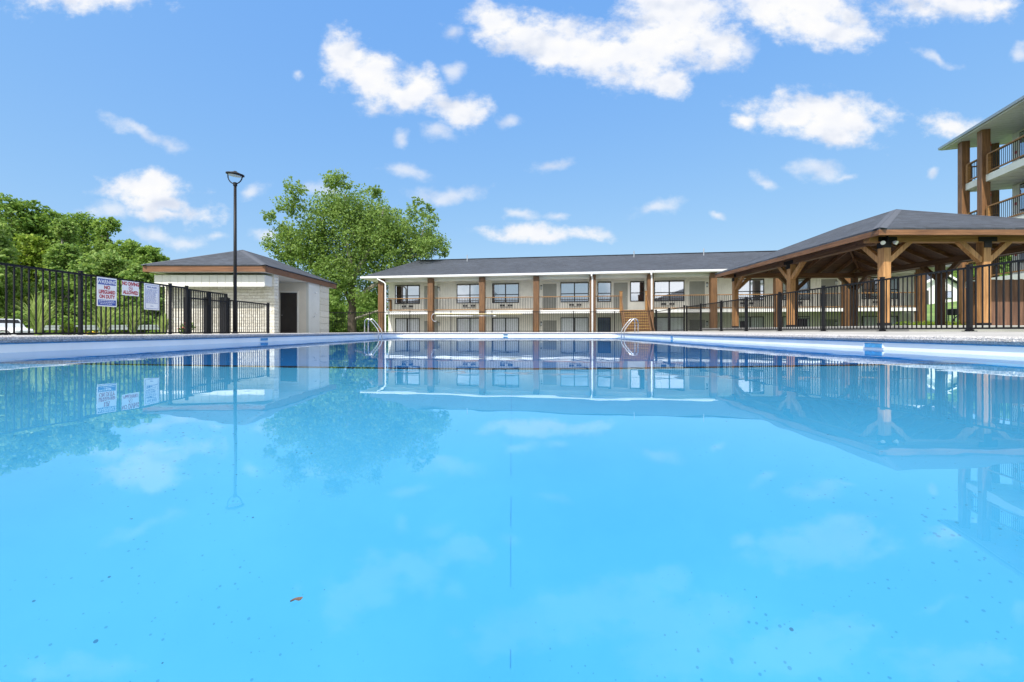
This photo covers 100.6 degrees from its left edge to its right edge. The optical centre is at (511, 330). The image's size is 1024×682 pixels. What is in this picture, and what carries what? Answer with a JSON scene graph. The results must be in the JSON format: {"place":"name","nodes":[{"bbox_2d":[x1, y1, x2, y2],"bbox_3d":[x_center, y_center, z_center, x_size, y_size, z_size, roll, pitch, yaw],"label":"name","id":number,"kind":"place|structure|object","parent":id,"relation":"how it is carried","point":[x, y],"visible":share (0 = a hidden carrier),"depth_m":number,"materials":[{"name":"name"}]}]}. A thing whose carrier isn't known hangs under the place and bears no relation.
{"place":"outdoors","nodes":[
{"label":"outdoors","id":0,"kind":"place"},
{"bbox_2d":[0,319,33,332],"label":"parked car","id":1,"kind":"object","parent":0,"point":[10,326],"visible":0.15,"depth_m":25.92,"materials":[{"name":"white metal"}]},
{"bbox_2d":[10,293,64,334],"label":"ornamental grass","id":2,"kind":"object","parent":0,"point":[39,316],"depth_m":11.51,"materials":[{"name":"green plant"}]},
{"bbox_2d":[0,334,129,335],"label":"walkway","id":3,"kind":"structure","parent":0,"point":[97,334],"depth_m":12.64,"materials":[{"name":"concrete"}]},
{"bbox_2d":[59,323,77,334],"bbox_3d":[-12.736,-0.053,12.262,0.564,0.407,0.495,0,0,0],"label":"leafy bush","id":4,"kind":"object","parent":3,"relation":"on","point":[66,327],"visible":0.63,"depth_m":12.16,"materials":[{"name":"green plant"}]},
{"bbox_2d":[150,311,167,331],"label":"ornamental grass","id":5,"kind":"object","parent":3,"relation":"on","point":[161,324],"depth_m":14.52,"materials":[{"name":"green plant"}]},
{"bbox_2d":[177,322,194,333],"bbox_3d":[-11.921,-0.094,15.590,0.455,0.492,0.436,0,0,0],"label":"flower bush","id":6,"kind":"object","parent":3,"relation":"on","point":[182,328],"visible":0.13,"depth_m":15.49,"materials":[{"name":"green plant"}]},
{"bbox_2d":[89,304,116,334],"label":"ornamental grass","id":7,"kind":"object","parent":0,"point":[103,319],"depth_m":12.52,"materials":[{"name":"green plant"}]},
{"bbox_2d":[121,303,147,334],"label":"ornamental grass","id":8,"kind":"object","parent":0,"point":[130,320],"depth_m":13.52,"materials":[{"name":"green plant"}]},
{"bbox_2d":[0,336,1023,681],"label":"pool water","id":9,"kind":"structure","parent":0,"point":[500,508],"depth_m":0.70,"materials":[{"name":"blue liquid"}]},
{"bbox_2d":[290,597,302,601],"bbox_3d":[-0.239,0.298,0.472,0.013,0.003,0.006,0,0,-35],"label":"floating leaf","id":10,"kind":"object","parent":9,"relation":"on","point":[298,598],"visible":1,"depth_m":0.47,"materials":[{"name":"brown plant"}]},
{"bbox_2d":[0,0,1023,308],"label":"sky","id":11,"kind":"structure","parent":0,"point":[530,128],"materials":[{"name":"blue"}]},
{"bbox_2d":[347,301,956,332],"bbox_3d":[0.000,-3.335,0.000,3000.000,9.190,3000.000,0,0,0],"label":"ground","id":12,"kind":"structure","parent":0,"point":[933,310],"depth_m":49.97,"materials":[{"name":"green plant"}]},
{"bbox_2d":[0,223,38,325],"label":"broadleaf tree","id":13,"kind":"object","parent":12,"relation":"on","point":[7,251],"visible":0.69,"depth_m":33.38,"materials":[{"name":"green plant"}]},
{"bbox_2d":[0,192,57,262],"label":"broadleaf tree","id":14,"kind":"object","parent":12,"relation":"on","point":[17,207],"visible":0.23,"depth_m":46.56,"materials":[{"name":"green plant"}]},
{"bbox_2d":[8,233,60,334],"bbox_3d":[-41.930,-3.628,37.087,5.247,9.740,4.683,0,0,-24],"label":"broadleaf tree","id":15,"kind":"object","parent":12,"relation":"on","point":[32,248],"visible":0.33,"depth_m":36.49,"materials":[{"name":"green plant"}]},
{"bbox_2d":[19,209,92,260],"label":"broadleaf tree","id":16,"kind":"object","parent":12,"relation":"on","point":[44,224],"visible":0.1,"depth_m":47.80,"materials":[{"name":"green plant"}]},
{"bbox_2d":[33,242,93,334],"bbox_3d":[-36.324,-2.905,35.066,4.195,8.777,4.159,0,0,0],"label":"broadleaf tree","id":17,"kind":"object","parent":12,"relation":"on","point":[63,255],"visible":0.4,"depth_m":34.21,"materials":[{"name":"green plant"}]},
{"bbox_2d":[48,217,84,255],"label":"broadleaf tree","id":18,"kind":"object","parent":12,"relation":"on","point":[63,230],"visible":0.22,"depth_m":43.69,"materials":[{"name":"green plant"}]},
{"bbox_2d":[66,211,109,252],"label":"broadleaf tree","id":19,"kind":"object","parent":12,"relation":"on","point":[85,224],"visible":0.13,"depth_m":55.01,"materials":[{"name":"green plant"}]},
{"bbox_2d":[61,248,135,321],"bbox_3d":[-32.483,-2.501,33.922,5.665,8.118,4.809,0,0,22],"label":"broadleaf tree","id":20,"kind":"object","parent":12,"relation":"on","point":[109,263],"visible":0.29,"depth_m":32.79,"materials":[{"name":"green plant"}]},
{"bbox_2d":[44,325,158,331],"bbox_3d":[-23.802,0.269,24.566,8.652,1.241,0.181,0,0,7],"label":"guard rail","id":21,"kind":"object","parent":12,"relation":"on","point":[46,327],"visible":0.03,"depth_m":24.45,"materials":[{"name":"metal"}]},
{"bbox_2d":[83,216,121,259],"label":"broadleaf tree","id":22,"kind":"object","parent":12,"relation":"on","point":[110,224],"visible":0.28,"depth_m":53.57,"materials":[{"name":"green plant"}]},
{"bbox_2d":[102,238,140,261],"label":"broadleaf tree","id":23,"kind":"object","parent":12,"relation":"on","point":[127,248],"visible":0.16,"depth_m":49.18,"materials":[{"name":"green plant"}]},
{"bbox_2d":[112,261,164,331],"bbox_3d":[-28.550,-1.910,33.063,4.337,6.956,4.317,0,0,0],"label":"broadleaf tree","id":24,"kind":"object","parent":12,"relation":"on","point":[135,272],"visible":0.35,"depth_m":32.20,"materials":[{"name":"green plant"}]},
{"bbox_2d":[134,245,169,291],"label":"broadleaf tree","id":25,"kind":"object","parent":12,"relation":"on","point":[146,253],"visible":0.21,"depth_m":46.33,"materials":[{"name":"green plant"}]},
{"bbox_2d":[141,250,336,333],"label":"bathhouse","id":26,"kind":"structure","parent":12,"relation":"on","point":[297,299],"depth_m":17.90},
{"bbox_2d":[203,297,211,333],"bbox_3d":[-12.793,-0.635,17.874,0.316,1.570,0.048,0,0,0],"label":"storage door","id":27,"kind":"structure","parent":26,"relation":"in","point":[203,297],"depth_m":17.85,"materials":[{"name":"black metal"}]},
{"bbox_2d":[219,297,224,333],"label":"storage door","id":28,"kind":"structure","parent":26,"relation":"in","point":[219,297],"depth_m":17.85,"materials":[{"name":"black metal"}]},
{"bbox_2d":[281,293,296,332],"bbox_3d":[-10.958,-0.875,20.906,0.839,2.010,0.089,0,0,0],"label":"door","id":29,"kind":"structure","parent":26,"relation":"in","point":[288,300],"depth_m":20.91,"materials":[{"name":"metal"}]},
{"bbox_2d":[329,289,347,332],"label":"broadleaf tree","id":30,"kind":"object","parent":12,"relation":"on","point":[335,309],"visible":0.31,"depth_m":46.41,"materials":[{"name":"green plant"}]},
{"bbox_2d":[259,168,451,332],"bbox_3d":[-13.844,-6.116,38.810,16.801,14.770,11.346,0,0,0],"label":"sycamore tree","id":31,"kind":"object","parent":12,"relation":"on","point":[371,237],"visible":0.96,"depth_m":36.92,"materials":[{"name":"green plant"}]},
{"bbox_2d":[356,294,388,330],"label":"broadleaf tree","id":32,"kind":"object","parent":12,"relation":"on","point":[375,308],"visible":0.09,"depth_m":52.88,"materials":[{"name":"green plant"}]},
{"bbox_2d":[0,268,1007,334],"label":"undergrowth","id":33,"kind":"object","parent":12,"relation":"on","point":[338,318],"visible":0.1,"depth_m":45.66,"materials":[{"name":"green plant"}]},
{"bbox_2d":[360,249,957,331],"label":"motel building","id":34,"kind":"structure","parent":12,"relation":"on","point":[649,284],"depth_m":30.55,"materials":[{"name":"white paint"}]},
{"bbox_2d":[394,284,420,304],"bbox_3d":[-8.090,-2.830,32.908,2.175,1.640,0.075,0,0,9],"label":"window","id":35,"kind":"structure","parent":34,"relation":"in","point":[400,290],"depth_m":32.88,"materials":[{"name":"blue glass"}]},
{"bbox_2d":[394,317,420,331],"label":"window","id":36,"kind":"structure","parent":34,"relation":"in","point":[397,320],"depth_m":32.91,"materials":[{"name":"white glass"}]},
{"bbox_2d":[423,284,439,310],"bbox_3d":[-6.191,-2.505,32.632,1.320,2.130,0.049,0,0,9],"label":"door","id":37,"kind":"structure","parent":34,"relation":"in","point":[425,287],"depth_m":32.65,"materials":[{"name":"metal"}]},
{"bbox_2d":[423,319,439,331],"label":"door","id":38,"kind":"structure","parent":34,"relation":"in","point":[425,322],"depth_m":32.66,"materials":[{"name":"metal"}]},
{"bbox_2d":[456,283,478,304],"bbox_3d":[-3.176,-2.830,32.162,2.242,1.640,0.075,0,0,9],"label":"window","id":39,"kind":"structure","parent":34,"relation":"in","point":[462,289],"depth_m":32.17,"materials":[{"name":"blue glass"}]},
{"bbox_2d":[456,317,478,331],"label":"window","id":40,"kind":"structure","parent":34,"relation":"in","point":[463,321],"depth_m":32.20,"materials":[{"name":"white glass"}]},
{"bbox_2d":[491,282,519,303],"bbox_3d":[-0.480,-2.830,31.753,2.189,1.640,0.075,0,0,9],"label":"window","id":41,"kind":"structure","parent":34,"relation":"in","point":[498,289],"depth_m":31.72,"materials":[{"name":"blue glass"}]},
{"bbox_2d":[491,316,519,331],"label":"window","id":42,"kind":"structure","parent":34,"relation":"in","point":[505,322],"depth_m":31.74,"materials":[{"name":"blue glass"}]},
{"bbox_2d":[542,282,557,309],"bbox_3d":[2.775,-2.505,31.270,1.192,2.130,0.049,0,0,9],"label":"door","id":43,"kind":"structure","parent":34,"relation":"in","point":[548,288],"depth_m":31.25,"materials":[{"name":"metal"}]},
{"bbox_2d":[542,319,557,331],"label":"door","id":44,"kind":"structure","parent":34,"relation":"in","point":[545,322],"depth_m":31.26,"materials":[{"name":"metal"}]},
{"bbox_2d":[559,281,589,303],"bbox_3d":[4.554,-2.830,30.987,2.202,1.640,0.075,0,0,9],"label":"window","id":45,"kind":"structure","parent":34,"relation":"in","point":[566,288],"depth_m":30.96,"materials":[{"name":"blue glass"}]},
{"bbox_2d":[559,316,589,331],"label":"window","id":46,"kind":"structure","parent":34,"relation":"in","point":[567,320],"depth_m":30.98,"materials":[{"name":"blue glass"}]},
{"bbox_2d":[596,280,611,302],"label":"window","id":47,"kind":"structure","parent":34,"relation":"in","point":[603,287],"depth_m":30.66,"materials":[{"name":"blue glass"}]},
{"bbox_2d":[596,316,611,331],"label":"window","id":48,"kind":"structure","parent":34,"relation":"in","point":[607,319],"depth_m":30.68,"materials":[{"name":"grey glass"}]},
{"bbox_2d":[612,281,628,309],"bbox_3d":[7.788,-2.505,30.487,1.179,2.130,0.089,0,0,9],"label":"door","id":49,"kind":"structure","parent":34,"relation":"in","point":[617,286],"depth_m":30.49,"materials":[{"name":"metal"}]},
{"bbox_2d":[629,280,645,302],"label":"window","id":50,"kind":"structure","parent":34,"relation":"in","point":[637,288],"depth_m":30.31,"materials":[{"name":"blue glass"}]},
{"bbox_2d":[654,279,685,302],"bbox_3d":[11.081,-2.830,29.994,2.210,1.640,0.075,0,0,9],"label":"window","id":51,"kind":"structure","parent":34,"relation":"in","point":[661,286],"depth_m":29.97,"materials":[{"name":"white glass"}]},
{"bbox_2d":[654,316,685,330],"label":"window","id":52,"kind":"structure","parent":34,"relation":"in","point":[663,318],"depth_m":29.97,"materials":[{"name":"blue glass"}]},
{"bbox_2d":[688,280,705,308],"bbox_3d":[12.928,-2.505,29.726,1.230,2.130,0.049,0,0,9],"label":"door","id":53,"kind":"structure","parent":34,"relation":"in","point":[697,288],"depth_m":29.72,"materials":[{"name":"metal"}]},
{"bbox_2d":[688,318,705,330],"bbox_3d":[12.928,0.185,29.726,1.230,2.130,0.049,0,0,9],"label":"door","id":54,"kind":"structure","parent":34,"relation":"in","point":[704,319],"depth_m":29.72,"materials":[{"name":"metal"}]},
{"bbox_2d":[739,278,764,301],"bbox_3d":[16.329,-2.830,29.198,1.976,1.640,0.075,0,0,9],"label":"window","id":55,"kind":"structure","parent":34,"relation":"in","point":[754,285],"depth_m":29.14,"materials":[{"name":"white glass"}]},
{"bbox_2d":[739,315,764,327],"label":"window","id":56,"kind":"structure","parent":34,"relation":"in","point":[739,315],"depth_m":29.15,"materials":[{"name":"grey glass"}]},
{"bbox_2d":[782,278,810,300],"bbox_3d":[19.202,-2.830,28.761,1.922,1.640,0.075,0,0,9],"label":"window","id":57,"kind":"structure","parent":34,"relation":"in","point":[808,285],"depth_m":28.68,"materials":[{"name":"grey glass"}]},
{"bbox_2d":[782,315,810,326],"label":"window","id":58,"kind":"structure","parent":34,"relation":"in","point":[783,316],"depth_m":28.85,"materials":[{"name":"grey glass"}]},
{"bbox_2d":[819,278,838,307],"bbox_3d":[21.213,-2.505,28.467,1.175,2.130,0.049,0,0,9],"label":"door","id":59,"kind":"structure","parent":34,"relation":"in","point":[826,282],"depth_m":28.46,"materials":[{"name":"metal"}]},
{"bbox_2d":[819,318,838,326],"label":"door","id":60,"kind":"structure","parent":34,"relation":"in","point":[819,318],"depth_m":28.44,"materials":[{"name":"metal"}]},
{"bbox_2d":[860,275,898,300],"bbox_3d":[24.202,-2.830,28.002,2.304,1.640,0.075,0,0,9],"label":"window","id":61,"kind":"structure","parent":34,"relation":"in","point":[872,277],"depth_m":28.02,"materials":[{"name":"grey glass"}]},
{"bbox_2d":[861,314,897,325],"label":"window","id":62,"kind":"structure","parent":34,"relation":"in","point":[865,316],"depth_m":28.06,"materials":[{"name":"grey glass"}]},
{"bbox_2d":[893,320,965,325],"bbox_3d":[24.340,-0.252,24.159,5.069,0.741,1.445,0,0,0],"label":"hedge","id":63,"kind":"object","parent":12,"relation":"on","point":[933,323],"visible":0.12,"depth_m":24.05,"materials":[{"name":"green plant"}]},
{"bbox_2d":[927,275,956,304],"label":"gabled house","id":64,"kind":"structure","parent":12,"relation":"on","point":[949,289],"depth_m":57.86,"materials":[{"name":"white paint"}]},
{"bbox_2d":[948,309,956,320],"bbox_3d":[31.200,-0.966,30.000,0.500,1.200,0.500,0,0,0],"label":"garden grill","id":65,"kind":"object","parent":12,"relation":"on","point":[954,312],"visible":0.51,"depth_m":29.82,"materials":[{"name":"black metal"}]},
{"bbox_2d":[973,255,1010,275],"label":"broadleaf tree","id":66,"kind":"object","parent":12,"relation":"on","point":[1006,264],"visible":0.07,"depth_m":73.57,"materials":[{"name":"green plant"}]},
{"bbox_2d":[973,279,1023,324],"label":"privacy fence","id":67,"kind":"object","parent":12,"relation":"on","point":[1007,302],"visible":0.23,"depth_m":12.72,"materials":[{"name":"brown wood"}]},
{"bbox_2d":[798,318,808,326],"bbox_3d":[10.860,-0.305,15.900,0.280,0.330,0.280,0,0,0],"label":"post box","id":68,"kind":"object","parent":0,"point":[803,322],"visible":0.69,"depth_m":15.78,"materials":[{"name":"black metal"}]},
{"bbox_2d":[641,331,1023,336],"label":"pool deck","id":69,"kind":"structure","parent":0,"point":[1018,334],"depth_m":9.04,"materials":[{"name":"concrete"}]},
{"bbox_2d":[0,262,187,334],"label":"pool fence","id":70,"kind":"object","parent":69,"relation":"on","point":[80,274],"visible":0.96,"depth_m":8.48,"materials":[{"name":"black metal"}]},
{"bbox_2d":[97,277,116,306],"bbox_3d":[-8.472,-0.812,8.902,0.007,0.603,0.434,0,0,0],"label":"pool sign","id":71,"kind":"object","parent":70,"relation":"attached to","point":[106,292],"visible":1,"depth_m":8.89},
{"bbox_2d":[122,280,138,295],"bbox_3d":[-8.471,-0.943,9.453,0.010,0.321,0.422,0,0,0],"label":"pool sign","id":72,"kind":"object","parent":70,"relation":"attached to","point":[130,288],"visible":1,"depth_m":9.45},
{"bbox_2d":[144,283,158,309],"bbox_3d":[-8.473,-0.801,10.007,0.006,0.611,0.424,0,0,0],"label":"pool sign","id":73,"kind":"object","parent":70,"relation":"attached to","point":[151,296],"visible":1,"depth_m":10.00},
{"bbox_2d":[188,289,227,333],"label":"pool gate","id":74,"kind":"structure","parent":70,"relation":"attached to","point":[208,311],"depth_m":11.87,"materials":[{"name":"black metal"}]},
{"bbox_2d":[225,171,244,333],"bbox_3d":[-8.200,-2.314,12.600,0.477,4.848,0.479,0,0,0],"label":"lamp post","id":75,"kind":"object","parent":69,"relation":"on","point":[237,175],"visible":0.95,"depth_m":12.57,"materials":[{"name":"black metal"}]},
{"bbox_2d":[228,298,269,333],"bbox_3d":[-8.500,-0.442,13.793,0.072,1.095,2.156,0,0,0],"label":"pool fence","id":76,"kind":"object","parent":69,"relation":"on","point":[255,303],"visible":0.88,"depth_m":13.89,"materials":[{"name":"black metal"}]},
{"bbox_2d":[364,318,381,336],"bbox_3d":[-7.110,0.287,21.800,0.810,1.863,0.650,0,0,0],"label":"pool ladder","id":77,"kind":"object","parent":69,"relation":"on","point":[374,325],"visible":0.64,"depth_m":21.53,"materials":[{"name":"metal"}]},
{"bbox_2d":[329,310,655,331],"bbox_3d":[-1.194,-0.583,25.700,19.804,1.394,0.060,0,0,0],"label":"pool fence","id":78,"kind":"object","parent":69,"relation":"on","point":[369,312],"visible":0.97,"depth_m":25.69,"materials":[{"name":"black metal"}]},
{"bbox_2d":[431,313,466,321],"bbox_3d":[-2.136,-0.807,25.640,5.478,0.509,0.042,0,0,0],"label":"rescue hook","id":79,"kind":"object","parent":78,"relation":"hanging from","point":[447,313],"visible":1,"depth_m":25.63,"materials":[{"name":"white metal"}]},
{"bbox_2d":[0,332,1023,345],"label":"pool coping","id":80,"kind":"object","parent":69,"relation":"on","point":[1000,340],"visible":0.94,"depth_m":7.74,"materials":[{"name":"white concrete"}]},
{"bbox_2d":[621,318,638,336],"bbox_3d":[6.030,0.287,21.800,0.810,1.863,0.650,0,0,0],"label":"pool ladder","id":81,"kind":"object","parent":69,"relation":"on","point":[628,324],"visible":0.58,"depth_m":21.52,"materials":[{"name":"metal"}]},
{"bbox_2d":[656,305,684,330],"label":"pool gate","id":82,"kind":"structure","parent":69,"relation":"on","point":[658,320],"depth_m":23.60,"materials":[{"name":"black metal"}]},
{"bbox_2d":[685,259,1023,330],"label":"pool fence","id":83,"kind":"object","parent":69,"relation":"on","point":[969,297],"visible":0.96,"depth_m":10.32,"materials":[{"name":"black metal"}]},
{"bbox_2d":[699,325,1023,331],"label":"patio","id":84,"kind":"structure","parent":0,"point":[963,330],"depth_m":10.61,"materials":[{"name":"concrete"}]},
{"bbox_2d":[715,209,1023,327],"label":"timber pavilion","id":85,"kind":"structure","parent":84,"relation":"on","point":[927,240],"depth_m":14.12,"materials":[{"name":"brown wood"}]},
{"bbox_2d":[880,241,898,244],"bbox_3d":[10.460,-2.455,11.807,0.491,0.134,0.136,0,0,0],"label":"floodlight","id":86,"kind":"object","parent":85,"relation":"attached to","point":[884,242],"visible":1,"depth_m":11.79,"materials":[{"name":"white paint"}]},
{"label":"parking lot","id":87,"kind":"structure","parent":0,"visible":0},
{"bbox_2d":[938,95,1023,324],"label":"apartment building","id":88,"kind":"structure","parent":87,"relation":"on","point":[988,136],"depth_m":22.37,"materials":[{"name":"paint"}]},
{"bbox_2d":[1020,183,1023,210],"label":"window","id":89,"kind":"structure","parent":88,"relation":"in","point":[1021,185],"depth_m":22.21,"materials":[{"name":"blue glass"}]},
{"bbox_2d":[1020,130,1023,158],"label":"window","id":90,"kind":"structure","parent":88,"relation":"in","point":[1022,132],"depth_m":22.21,"materials":[{"name":"blue glass"}]},
{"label":"pool wall","id":91,"kind":"structure","parent":0,"visible":0},
{"bbox_2d":[0,334,1023,356],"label":"pool wall band","id":92,"kind":"object","parent":91,"relation":"attached to","point":[935,348],"visible":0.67,"depth_m":7.76,"materials":[{"name":"tile"}]},
{"bbox_2d":[0,334,1023,346],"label":"pool wall line","id":93,"kind":"object","parent":92,"relation":"attached to","point":[625,334],"visible":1,"depth_m":7.34,"materials":[{"name":"tile"}]},
{"bbox_2d":[864,342,883,347],"bbox_3d":[5.891,0.232,6.936,0.014,0.080,0.376,0,0,0],"label":"pool skimmer mouth","id":94,"kind":"object","parent":92,"relation":"attached to","point":[875,345],"visible":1,"depth_m":6.91}
]}

